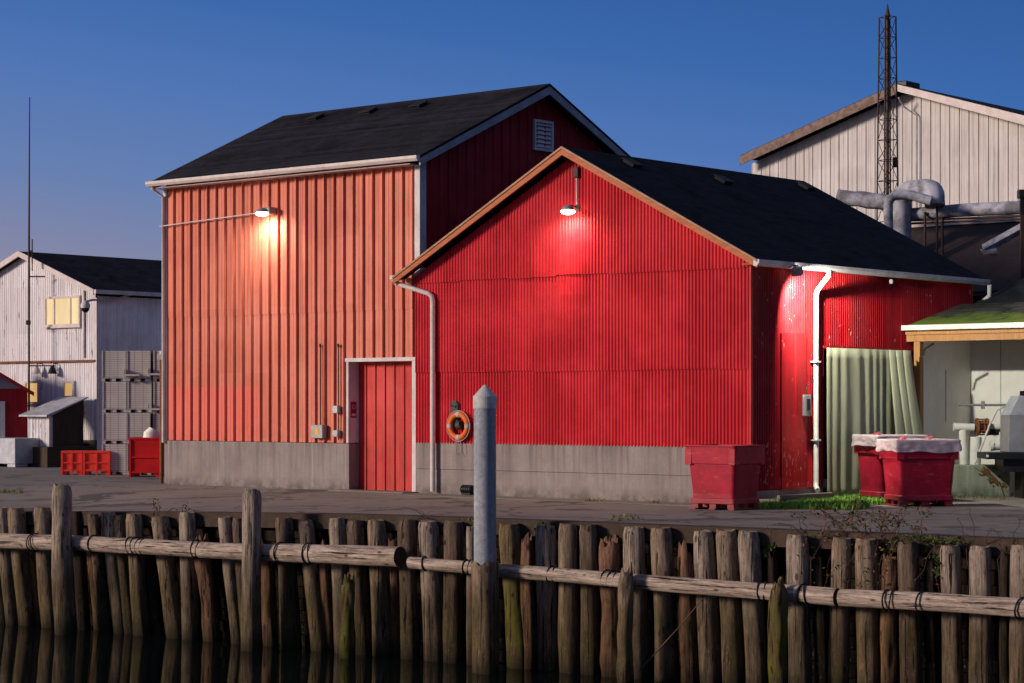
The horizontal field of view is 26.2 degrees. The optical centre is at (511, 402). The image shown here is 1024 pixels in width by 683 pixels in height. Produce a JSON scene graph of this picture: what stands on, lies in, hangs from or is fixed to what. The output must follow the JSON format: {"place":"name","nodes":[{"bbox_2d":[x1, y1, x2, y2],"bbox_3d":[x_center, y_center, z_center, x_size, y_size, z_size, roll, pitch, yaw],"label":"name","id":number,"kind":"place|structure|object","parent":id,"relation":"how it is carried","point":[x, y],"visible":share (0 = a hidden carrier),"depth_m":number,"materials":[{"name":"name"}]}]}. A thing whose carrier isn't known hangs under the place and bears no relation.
{"place":"outdoors","nodes":[
{"label":"outdoors","id":0,"kind":"place"},
{"bbox_2d":[0,525,999,682],"bbox_3d":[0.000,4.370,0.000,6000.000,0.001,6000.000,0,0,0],"label":"water","id":1,"kind":"structure","parent":0,"point":[34,654],"depth_m":36.62,"materials":[{"name":"black liquid"}]},
{"bbox_2d":[0,506,17,624],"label":"timber pile","id":2,"kind":"object","parent":1,"relation":"in","point":[9,595],"visible":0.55,"depth_m":43.47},
{"bbox_2d":[7,507,34,625],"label":"timber pile","id":3,"kind":"object","parent":1,"relation":"in","point":[17,522],"visible":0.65,"depth_m":43.22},
{"bbox_2d":[28,550,40,625],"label":"timber pile","id":4,"kind":"object","parent":1,"relation":"in","point":[32,561],"visible":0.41,"depth_m":43.27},
{"bbox_2d":[34,506,53,627],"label":"timber pile","id":5,"kind":"object","parent":1,"relation":"in","point":[42,520],"visible":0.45,"depth_m":42.81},
{"bbox_2d":[51,483,76,634],"bbox_3d":[-8.465,3.431,41.605,0.502,3.838,0.410,0,0,41],"label":"timber post","id":6,"kind":"object","parent":1,"relation":"in","point":[63,597],"visible":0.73,"depth_m":41.48,"materials":[{"name":"wood"}]},
{"bbox_2d":[0,533,78,551],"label":"log rail","id":7,"kind":"object","parent":6,"relation":"attached to","point":[34,542],"visible":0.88,"depth_m":42.47,"materials":[{"name":"brown wood"}]},
{"bbox_2d":[72,511,90,629],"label":"timber pile","id":8,"kind":"object","parent":1,"relation":"in","point":[81,594],"visible":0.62,"depth_m":42.48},
{"bbox_2d":[87,514,112,632],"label":"timber pile","id":9,"kind":"object","parent":1,"relation":"in","point":[101,592],"visible":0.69,"depth_m":41.97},
{"bbox_2d":[101,512,123,633],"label":"timber pile","id":10,"kind":"object","parent":1,"relation":"in","point":[113,582],"visible":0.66,"depth_m":41.71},
{"bbox_2d":[113,514,132,633],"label":"timber pile","id":11,"kind":"object","parent":1,"relation":"in","point":[119,523],"visible":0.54,"depth_m":41.68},
{"bbox_2d":[126,513,150,635],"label":"timber pile","id":12,"kind":"object","parent":1,"relation":"in","point":[138,599],"visible":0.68,"depth_m":41.34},
{"bbox_2d":[151,516,181,638],"bbox_3d":[-6.313,3.730,40.963,0.948,3.241,0.406,0,0,38],"label":"timber pile","id":13,"kind":"object","parent":1,"relation":"in","point":[168,580],"visible":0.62,"depth_m":40.87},
{"bbox_2d":[179,512,198,639],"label":"timber pile","id":14,"kind":"object","parent":1,"relation":"in","point":[189,594],"visible":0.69,"depth_m":40.58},
{"bbox_2d":[194,533,220,641],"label":"timber pile","id":15,"kind":"object","parent":1,"relation":"in","point":[209,603],"visible":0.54,"depth_m":40.37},
{"bbox_2d":[218,516,240,643],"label":"timber pile","id":16,"kind":"object","parent":1,"relation":"in","point":[226,536],"visible":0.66,"depth_m":39.97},
{"bbox_2d":[232,518,241,635],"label":"timber pile","id":17,"kind":"object","parent":1,"relation":"in","point":[237,529],"visible":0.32,"depth_m":39.88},
{"bbox_2d":[241,488,261,651],"bbox_3d":[-4.609,3.422,38.830,0.386,3.856,0.382,0,0,0],"label":"timber post","id":18,"kind":"object","parent":1,"relation":"in","point":[251,576],"visible":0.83,"depth_m":38.67,"materials":[{"name":"wood"}]},
{"bbox_2d":[72,535,279,561],"bbox_3d":[-6.152,2.656,40.290,5.278,0.363,0.363,0,0,36],"label":"log rail","id":19,"kind":"object","parent":18,"relation":"attached to","point":[136,546],"visible":0.96,"depth_m":40.27,"materials":[{"name":"brown wood"}]},
{"bbox_2d":[270,542,406,566],"bbox_3d":[-3.030,2.623,38.034,2.808,0.400,0.398,-1,-1,36],"label":"log rail","id":20,"kind":"object","parent":19,"relation":"attached to","point":[308,553],"visible":1,"depth_m":37.81,"materials":[{"name":"brown wood"}]},
{"bbox_2d":[261,537,278,646],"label":"timber pile","id":21,"kind":"object","parent":1,"relation":"in","point":[269,617],"visible":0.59,"depth_m":39.54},
{"bbox_2d":[275,517,301,648],"bbox_3d":[-3.967,3.694,39.260,0.587,3.313,0.371,0,0,37],"label":"timber pile","id":22,"kind":"object","parent":1,"relation":"in","point":[289,622],"visible":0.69,"depth_m":39.14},
{"bbox_2d":[298,519,326,650],"bbox_3d":[-3.469,3.710,38.901,0.747,3.280,0.317,0,0,35],"label":"timber pile","id":23,"kind":"object","parent":1,"relation":"in","point":[306,531],"visible":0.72,"depth_m":38.81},
{"bbox_2d":[319,539,333,650],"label":"timber pile","id":24,"kind":"object","parent":1,"relation":"in","point":[325,585],"visible":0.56,"depth_m":38.82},
{"bbox_2d":[329,518,347,653],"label":"timber pile","id":25,"kind":"object","parent":1,"relation":"in","point":[337,531],"visible":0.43,"depth_m":38.45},
{"bbox_2d":[339,572,355,658],"bbox_3d":[-2.793,4.118,37.638,0.326,2.464,0.327,0,0,0],"label":"timber post","id":26,"kind":"object","parent":1,"relation":"in","point":[347,646],"visible":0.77,"depth_m":37.55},
{"bbox_2d":[346,519,371,654],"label":"timber pile","id":27,"kind":"object","parent":1,"relation":"in","point":[355,532],"visible":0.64,"depth_m":38.18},
{"bbox_2d":[367,519,391,656],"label":"timber pile","id":28,"kind":"object","parent":1,"relation":"in","point":[380,603],"visible":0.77,"depth_m":37.91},
{"bbox_2d":[387,536,400,656],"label":"timber pile","id":29,"kind":"object","parent":1,"relation":"in","point":[394,586],"visible":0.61,"depth_m":37.92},
{"bbox_2d":[397,519,419,659],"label":"timber pile","id":30,"kind":"object","parent":1,"relation":"in","point":[409,613],"visible":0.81,"depth_m":37.53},
{"bbox_2d":[418,519,442,661],"bbox_3d":[-1.340,3.670,37.358,0.558,3.361,0.403,0,0,37],"label":"timber pile","id":31,"kind":"object","parent":1,"relation":"in","point":[431,587],"visible":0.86,"depth_m":37.23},
{"bbox_2d":[443,520,464,663],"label":"timber pile","id":32,"kind":"object","parent":1,"relation":"in","point":[453,630],"visible":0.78,"depth_m":36.93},
{"bbox_2d":[466,526,473,664],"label":"timber pile","id":33,"kind":"object","parent":1,"relation":"in","point":[469,542],"visible":0.45,"depth_m":36.66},
{"bbox_2d":[471,385,499,674],"bbox_3d":[-0.435,2.628,35.630,0.469,5.845,0.468,0,0,0],"label":"mooring pile","id":34,"kind":"object","parent":1,"relation":"in","point":[485,614],"visible":0.98,"depth_m":35.46,"materials":[{"name":"paint"}]},
{"bbox_2d":[499,523,523,668],"bbox_3d":[0.065,3.668,36.345,0.608,3.364,0.383,0,0,39],"label":"timber pile","id":35,"kind":"object","parent":1,"relation":"in","point":[510,542],"visible":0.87,"depth_m":36.21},
{"bbox_2d":[520,532,537,668],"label":"timber pile","id":36,"kind":"object","parent":1,"relation":"in","point":[528,602],"visible":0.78,"depth_m":36.14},
{"bbox_2d":[535,524,558,671],"bbox_3d":[0.594,3.670,35.952,0.423,3.360,0.403,0,0,0],"label":"timber pile","id":37,"kind":"object","parent":1,"relation":"in","point":[547,604],"visible":0.88,"depth_m":35.82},
{"bbox_2d":[558,523,579,673],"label":"timber pile","id":38,"kind":"object","parent":1,"relation":"in","point":[568,640],"visible":0.9,"depth_m":35.58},
{"bbox_2d":[579,524,599,674],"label":"timber pile","id":39,"kind":"object","parent":1,"relation":"in","point":[590,642],"visible":0.87,"depth_m":35.36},
{"bbox_2d":[599,534,620,676],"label":"timber pile","id":40,"kind":"object","parent":1,"relation":"in","point":[609,555],"visible":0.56,"depth_m":35.08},
{"bbox_2d":[616,562,633,682],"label":"timber post","id":41,"kind":"object","parent":1,"relation":"in","point":[624,669],"visible":1,"depth_m":34.09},
{"bbox_2d":[406,556,839,605],"bbox_3d":[1.533,2.772,34.735,8.028,0.327,0.326,1,1,36],"label":"log rail","id":42,"kind":"object","parent":41,"relation":"attached to","point":[802,594],"visible":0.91,"depth_m":34.12,"materials":[{"name":"brown wood"}]},
{"bbox_2d":[623,526,648,678],"bbox_3d":[1.982,3.655,34.954,0.430,3.389,0.423,0,0,0],"label":"timber pile","id":43,"kind":"object","parent":1,"relation":"in","point":[634,545],"visible":0.64,"depth_m":34.82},
{"bbox_2d":[650,527,679,681],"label":"timber pile","id":44,"kind":"object","parent":1,"relation":"in","point":[666,664],"visible":0.9,"depth_m":34.51,"materials":[{"name":"wood"}]},
{"bbox_2d":[677,539,698,682],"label":"timber pile","id":45,"kind":"object","parent":1,"relation":"in","point":[686,603],"visible":0.86,"depth_m":34.27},
{"bbox_2d":[693,530,721,682],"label":"timber pile","id":46,"kind":"object","parent":1,"relation":"in","point":[709,638],"visible":0.89,"depth_m":34.06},
{"bbox_2d":[716,529,745,682],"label":"timber pile","id":47,"kind":"object","parent":1,"relation":"in","point":[732,656],"visible":0.89,"depth_m":33.82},
{"bbox_2d":[738,530,767,682],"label":"timber pile","id":48,"kind":"object","parent":1,"relation":"in","point":[750,567],"visible":0.9,"depth_m":33.59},
{"bbox_2d":[766,548,778,682],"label":"timber pile","id":49,"kind":"object","parent":1,"relation":"in","point":[772,573],"visible":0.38,"depth_m":33.66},
{"bbox_2d":[767,575,787,682],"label":"timber post","id":50,"kind":"object","parent":1,"relation":"in","point":[777,634],"visible":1,"depth_m":32.51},
{"bbox_2d":[786,534,811,682],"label":"timber pile","id":51,"kind":"object","parent":1,"relation":"in","point":[799,650],"visible":0.82,"depth_m":33.12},
{"bbox_2d":[812,552,827,682],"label":"timber pile","id":52,"kind":"object","parent":1,"relation":"in","point":[819,611],"visible":0.86,"depth_m":33.16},
{"bbox_2d":[827,537,851,682],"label":"timber pile","id":53,"kind":"object","parent":1,"relation":"in","point":[839,647],"visible":0.88,"depth_m":32.72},
{"bbox_2d":[855,538,878,682],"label":"timber pile","id":54,"kind":"object","parent":1,"relation":"in","point":[867,627],"visible":0.87,"depth_m":32.45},
{"bbox_2d":[879,550,897,682],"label":"timber pile","id":55,"kind":"object","parent":1,"relation":"in","point":[888,655],"visible":0.83,"depth_m":32.34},
{"bbox_2d":[897,542,922,682],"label":"timber pile","id":56,"kind":"object","parent":1,"relation":"in","point":[910,646],"visible":0.88,"depth_m":32.04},
{"bbox_2d":[924,556,937,682],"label":"timber pile","id":57,"kind":"object","parent":1,"relation":"in","point":[931,666],"visible":0.88,"depth_m":32.11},
{"bbox_2d":[940,544,963,682],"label":"timber pile","id":58,"kind":"object","parent":1,"relation":"in","point":[951,583],"visible":0.84,"depth_m":31.68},
{"bbox_2d":[969,545,992,682],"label":"timber pile","id":59,"kind":"object","parent":1,"relation":"in","point":[980,648],"visible":0.88,"depth_m":31.40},
{"bbox_2d":[999,546,1010,682],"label":"timber pile","id":60,"kind":"object","parent":1,"relation":"in","point":[1004,578],"visible":0.82,"depth_m":31.33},
{"bbox_2d":[1009,545,1023,682],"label":"timber pile","id":61,"kind":"object","parent":1,"relation":"in","point":[1016,650],"visible":0.87,"depth_m":31.05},
{"bbox_2d":[0,466,1023,537],"bbox_3d":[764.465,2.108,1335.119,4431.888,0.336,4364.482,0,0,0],"label":"ground","id":62,"kind":"structure","parent":0,"point":[93,491],"depth_m":42.08,"materials":[{"name":"concrete"}]},
{"bbox_2d":[0,372,33,437],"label":"red hut","id":63,"kind":"object","parent":62,"relation":"on","point":[13,401],"visible":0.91,"depth_m":68.20,"materials":[{"name":"paint"}]},
{"bbox_2d":[0,437,39,466],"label":"storage bin","id":64,"kind":"object","parent":62,"relation":"on","point":[16,452],"visible":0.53,"depth_m":66.78,"materials":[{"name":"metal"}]},
{"bbox_2d":[61,451,82,474],"bbox_3d":[-11.937,1.625,59.887,0.577,0.650,0.612,0,0,-2],"label":"storage bin","id":65,"kind":"object","parent":62,"relation":"on","point":[71,461],"visible":0.99,"depth_m":59.61,"materials":[{"name":"red plastic"}]},
{"bbox_2d":[0,251,161,466],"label":"white house","id":66,"kind":"structure","parent":62,"relation":"on","point":[70,337],"depth_m":69.34,"materials":[{"name":"paint"}]},
{"bbox_2d":[26,97,54,410],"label":"whip mast","id":67,"kind":"object","parent":66,"relation":"on","point":[28,322],"visible":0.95,"depth_m":69.03,"materials":[{"name":"metal"}]},
{"bbox_2d":[19,397,87,446],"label":"tin lean to","id":68,"kind":"object","parent":66,"relation":"on","point":[63,427],"visible":0.99,"depth_m":67.37,"materials":[{"name":"white paint"}]},
{"bbox_2d":[42,295,81,328],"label":"window","id":69,"kind":"structure","parent":66,"relation":"in","point":[59,311],"depth_m":68.91,"materials":[{"name":"glass"}]},
{"bbox_2d":[83,451,111,474],"bbox_3d":[-11.264,1.625,59.890,0.731,0.650,0.612,0,0,-2],"label":"storage bin","id":70,"kind":"object","parent":62,"relation":"on","point":[96,461],"visible":1,"depth_m":59.61,"materials":[{"name":"red plastic"}]},
{"bbox_2d":[101,444,125,474],"bbox_3d":[-10.800,1.534,60.088,0.682,0.833,0.830,0,0,0],"label":"slatted crate","id":71,"kind":"object","parent":62,"relation":"on","point":[118,459],"visible":0.74,"depth_m":59.69,"materials":[{"name":"grey plastic"}]},
{"bbox_2d":[102,413,125,443],"bbox_3d":[-10.786,0.689,60.078,0.682,0.833,0.830,0,0,0],"label":"slatted crate","id":72,"kind":"object","parent":71,"relation":"on","point":[114,427],"visible":0.85,"depth_m":59.68,"materials":[{"name":"grey plastic"}]},
{"bbox_2d":[102,382,126,412],"bbox_3d":[-10.791,-0.157,60.116,0.682,0.833,0.830,0,0,0],"label":"slatted crate","id":73,"kind":"object","parent":72,"relation":"on","point":[114,396],"visible":0.87,"depth_m":59.72,"materials":[{"name":"grey plastic"}]},
{"bbox_2d":[101,351,127,381],"bbox_3d":[-10.812,-1.002,60.134,0.682,0.833,0.830,0,0,0],"label":"slatted crate","id":74,"kind":"object","parent":73,"relation":"on","point":[113,364],"visible":0.87,"depth_m":59.74,"materials":[{"name":"grey plastic"}]},
{"bbox_2d":[126,444,152,474],"bbox_3d":[-10.119,1.534,60.005,0.682,0.833,0.830,0,0,0],"label":"slatted crate","id":75,"kind":"object","parent":62,"relation":"on","point":[127,459],"visible":0.26,"depth_m":59.60,"materials":[{"name":"grey plastic"}]},
{"bbox_2d":[126,413,152,443],"bbox_3d":[-10.117,0.689,59.960,0.682,0.833,0.830,0,0,0],"label":"slatted crate","id":76,"kind":"object","parent":75,"relation":"on","point":[138,424],"visible":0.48,"depth_m":59.56,"materials":[{"name":"grey plastic"}]},
{"bbox_2d":[127,382,152,412],"bbox_3d":[-10.101,-0.157,60.056,0.682,0.833,0.830,0,0,0],"label":"slatted crate","id":77,"kind":"object","parent":76,"relation":"on","point":[139,396],"visible":0.84,"depth_m":59.66,"materials":[{"name":"grey plastic"}]},
{"bbox_2d":[126,351,153,381],"bbox_3d":[-10.115,-1.002,59.977,0.682,0.833,0.830,0,0,0],"label":"slatted crate","id":78,"kind":"object","parent":77,"relation":"on","point":[139,362],"visible":0.87,"depth_m":59.58,"materials":[{"name":"grey plastic"}]},
{"bbox_2d":[129,437,163,476],"bbox_3d":[-9.678,1.429,58.417,0.830,1.041,0.912,0,0,0],"label":"storage bin","id":79,"kind":"object","parent":62,"relation":"on","point":[144,454],"visible":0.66,"depth_m":57.99,"materials":[{"name":"red plastic"}]},
{"bbox_2d":[145,83,630,493],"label":"tall barn","id":80,"kind":"structure","parent":62,"relation":"on","point":[366,202],"depth_m":50.12,"materials":[{"name":"orange paint"}]},
{"bbox_2d":[345,357,416,491],"bbox_3d":[-2.770,0.478,48.366,2.157,2.945,0.380,0,0,40],"label":"door","id":81,"kind":"structure","parent":80,"relation":"in","point":[381,392],"depth_m":48.57,"materials":[{"name":"red paint"}]},
{"bbox_2d":[25,511,1023,682],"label":"timber bulkhead","id":82,"kind":"object","parent":62,"relation":"on","point":[777,537],"visible":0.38,"depth_m":35.47,"materials":[{"name":"brown wood"}]},
{"bbox_2d":[533,521,939,580],"bbox_3d":[3.348,2.269,34.161,7.388,0.684,0.218,0,0,36],"label":"ivy","id":83,"kind":"object","parent":82,"relation":"attached to","point":[764,551],"visible":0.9,"depth_m":33.69,"materials":[{"name":"green plant"}]},
{"bbox_2d":[809,496,938,589],"bbox_3d":[5.408,2.184,32.466,2.176,1.612,0.883,0,0,40],"label":"bramble","id":84,"kind":"object","parent":82,"relation":"attached to","point":[881,525],"visible":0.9,"depth_m":32.50,"materials":[{"name":"brown plant"}]},
{"bbox_2d":[837,589,1023,619],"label":"log rail","id":85,"kind":"object","parent":82,"relation":"attached to","point":[889,600],"visible":1,"depth_m":31.43,"materials":[{"name":"brown wood"}]},
{"bbox_2d":[891,533,970,592],"bbox_3d":[6.154,2.339,31.992,1.252,0.909,0.749,0,0,28],"label":"bramble","id":86,"kind":"object","parent":82,"relation":"attached to","point":[937,541],"visible":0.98,"depth_m":31.96,"materials":[{"name":"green plant"}]},
{"bbox_2d":[390,146,991,502],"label":"corrugated shed","id":87,"kind":"structure","parent":62,"relation":"on","point":[631,328],"depth_m":44.48,"materials":[{"name":"red paint"}]},
{"bbox_2d":[451,400,463,429],"bbox_3d":[-1.182,0.258,46.654,0.334,0.623,0.190,0,0,40],"label":"ring bracket","id":88,"kind":"object","parent":87,"relation":"attached to","point":[459,425],"visible":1,"depth_m":46.66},
{"bbox_2d":[446,410,470,453],"bbox_3d":[-1.126,0.633,46.574,0.667,0.960,0.134,0,0,40],"label":"life ring","id":89,"kind":"object","parent":88,"relation":"hanging from","point":[467,425],"visible":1,"depth_m":46.53,"materials":[{"name":"orange plastic"}]},
{"bbox_2d":[781,333,806,489],"bbox_3d":[5.515,0.160,42.978,0.055,3.040,0.880,0,0,40],"label":"side door","id":90,"kind":"structure","parent":87,"relation":"in","point":[793,345],"depth_m":42.95,"materials":[{"name":"red paint"}]},
{"bbox_2d":[823,346,922,497],"bbox_3d":[7.677,0.385,45.070,0.570,3.050,3.953,0,0,40],"label":"strip curtain","id":91,"kind":"object","parent":87,"relation":"hanging from","point":[871,390],"visible":0.76,"depth_m":44.63,"materials":[{"name":"plastic"}]},
{"bbox_2d":[685,444,764,510],"bbox_3d":[3.917,1.360,40.444,1.150,1.180,1.010,0,0,40],"label":"fish tote","id":92,"kind":"object","parent":62,"relation":"on","point":[724,476],"visible":1,"depth_m":40.11,"materials":[{"name":"red plastic"}]},
{"bbox_2d":[854,432,885,499],"bbox_3d":[7.482,1.257,43.549,1.090,1.386,1.090,0,0,-17],"label":"fish tote","id":93,"kind":"object","parent":62,"relation":"on","point":[872,478],"visible":0.36,"depth_m":43.33,"materials":[{"name":"red plastic"}]},
{"bbox_2d":[851,434,928,446],"bbox_3d":[7.478,0.745,43.552,1.175,0.259,1.165,0,0,-17],"label":"plastic liner","id":94,"kind":"object","parent":93,"relation":"on","point":[865,439],"visible":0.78,"depth_m":43.16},
{"bbox_2d":[876,4,898,221],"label":"lattice mast","id":95,"kind":"object","parent":62,"relation":"on","point":[887,118],"visible":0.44,"depth_m":65.96,"materials":[{"name":"metal"}]},
{"bbox_2d":[780,214,1019,478],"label":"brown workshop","id":96,"kind":"structure","parent":62,"relation":"on","point":[965,241],"depth_m":56.02,"materials":[{"name":"metal"}]},
{"bbox_2d":[883,190,931,228],"bbox_3d":[9.997,-4.493,55.542,1.217,1.762,0.314,0,0,11],"label":"insulated duct","id":97,"kind":"object","parent":96,"relation":"on","point":[892,197],"visible":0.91,"depth_m":55.49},
{"bbox_2d":[893,179,944,238],"bbox_3d":[10.403,-4.696,56.274,1.549,2.033,0.583,0,0,43],"label":"insulated duct","id":98,"kind":"object","parent":96,"relation":"on","point":[902,216],"visible":0.59,"depth_m":56.30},
{"bbox_2d":[836,189,886,209],"bbox_3d":[9.235,-5.277,57.294,1.574,0.636,0.430,0,0,25],"label":"insulated duct","id":99,"kind":"object","parent":98,"relation":"attached to","point":[866,200],"visible":0.8,"depth_m":57.19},
{"bbox_2d":[924,206,943,254],"bbox_3d":[10.726,-2.642,56.164,0.482,5.184,0.422,0,0,33],"label":"pipe rack frame","id":100,"kind":"object","parent":96,"relation":"on","point":[942,235],"visible":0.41,"depth_m":56.18,"materials":[{"name":"metal"}]},
{"bbox_2d":[912,201,1018,219],"bbox_3d":[11.812,-4.883,55.745,4.249,0.377,0.337,0,0,33],"label":"rack pipe","id":101,"kind":"object","parent":100,"relation":"attached to","point":[980,209],"visible":0.84,"depth_m":55.73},
{"bbox_2d":[879,436,958,506],"bbox_3d":[7.737,1.287,41.879,1.250,1.326,1.100,0,0,-9],"label":"fish tote","id":102,"kind":"object","parent":62,"relation":"on","point":[921,478],"visible":0.88,"depth_m":41.43,"materials":[{"name":"red plastic"}]},
{"bbox_2d":[876,438,961,452],"bbox_3d":[7.739,0.810,41.880,1.329,0.266,1.167,0,0,-9],"label":"plastic liner","id":103,"kind":"object","parent":102,"relation":"on","point":[935,445],"visible":1,"depth_m":41.35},
{"bbox_2d":[901,278,1023,492],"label":"open lean to","id":104,"kind":"object","parent":62,"relation":"on","point":[982,359],"visible":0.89,"depth_m":47.20,"materials":[{"name":"paint"}]},
{"bbox_2d":[1017,189,1023,278],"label":"rack post","id":105,"kind":"object","parent":62,"relation":"on","point":[1020,194],"visible":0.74,"depth_m":53.14,"materials":[{"name":"metal"}]},
{"bbox_2d":[980,224,1019,255],"bbox_3d":[11.919,-3.973,53.500,1.082,0.776,0.240,0,0,0],"label":"chute","id":106,"kind":"object","parent":105,"relation":"attached to","point":[989,247],"visible":1,"depth_m":53.43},
{"bbox_2d":[0,0,1023,261],"label":"sky","id":107,"kind":"structure","parent":0,"point":[124,95],"materials":[{"name":"blue"}]},
{"bbox_2d":[385,493,759,506],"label":"pavement","id":108,"kind":"structure","parent":0,"point":[554,499],"depth_m":44.18,"materials":[{"name":"concrete"}]},
{"bbox_2d":[758,490,885,509],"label":"grass","id":109,"kind":"structure","parent":0,"point":[844,502],"depth_m":40.90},
{"bbox_2d":[739,81,1023,221],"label":"pale warehouse","id":110,"kind":"structure","parent":0,"point":[960,150],"depth_m":74.72,"materials":[{"name":"paint"}]},
{"bbox_2d":[953,493,1023,502],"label":"pavement","id":111,"kind":"structure","parent":0,"point":[1012,498],"depth_m":44.27,"materials":[{"name":"concrete"}]},
{"bbox_2d":[952,464,1009,496],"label":"concrete block","id":112,"kind":"structure","parent":111,"relation":"on","point":[968,479],"depth_m":45.67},
{"bbox_2d":[953,401,1005,464],"bbox_3d":[9.941,0.945,46.175,1.339,1.974,0.770,0,0,0],"label":"metering pump","id":113,"kind":"object","parent":112,"relation":"on","point":[978,427],"visible":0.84,"depth_m":46.12,"materials":[{"name":"white metal"}]},
{"bbox_2d":[977,452,1023,497],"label":"black bench","id":114,"kind":"object","parent":111,"relation":"on","point":[1009,461],"visible":1,"depth_m":44.70,"materials":[{"name":"metal"}]},
{"bbox_2d":[1000,391,1023,451],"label":"grey machine","id":115,"kind":"object","parent":114,"relation":"on","point":[1012,429],"visible":1,"depth_m":44.72,"materials":[{"name":"metal"}]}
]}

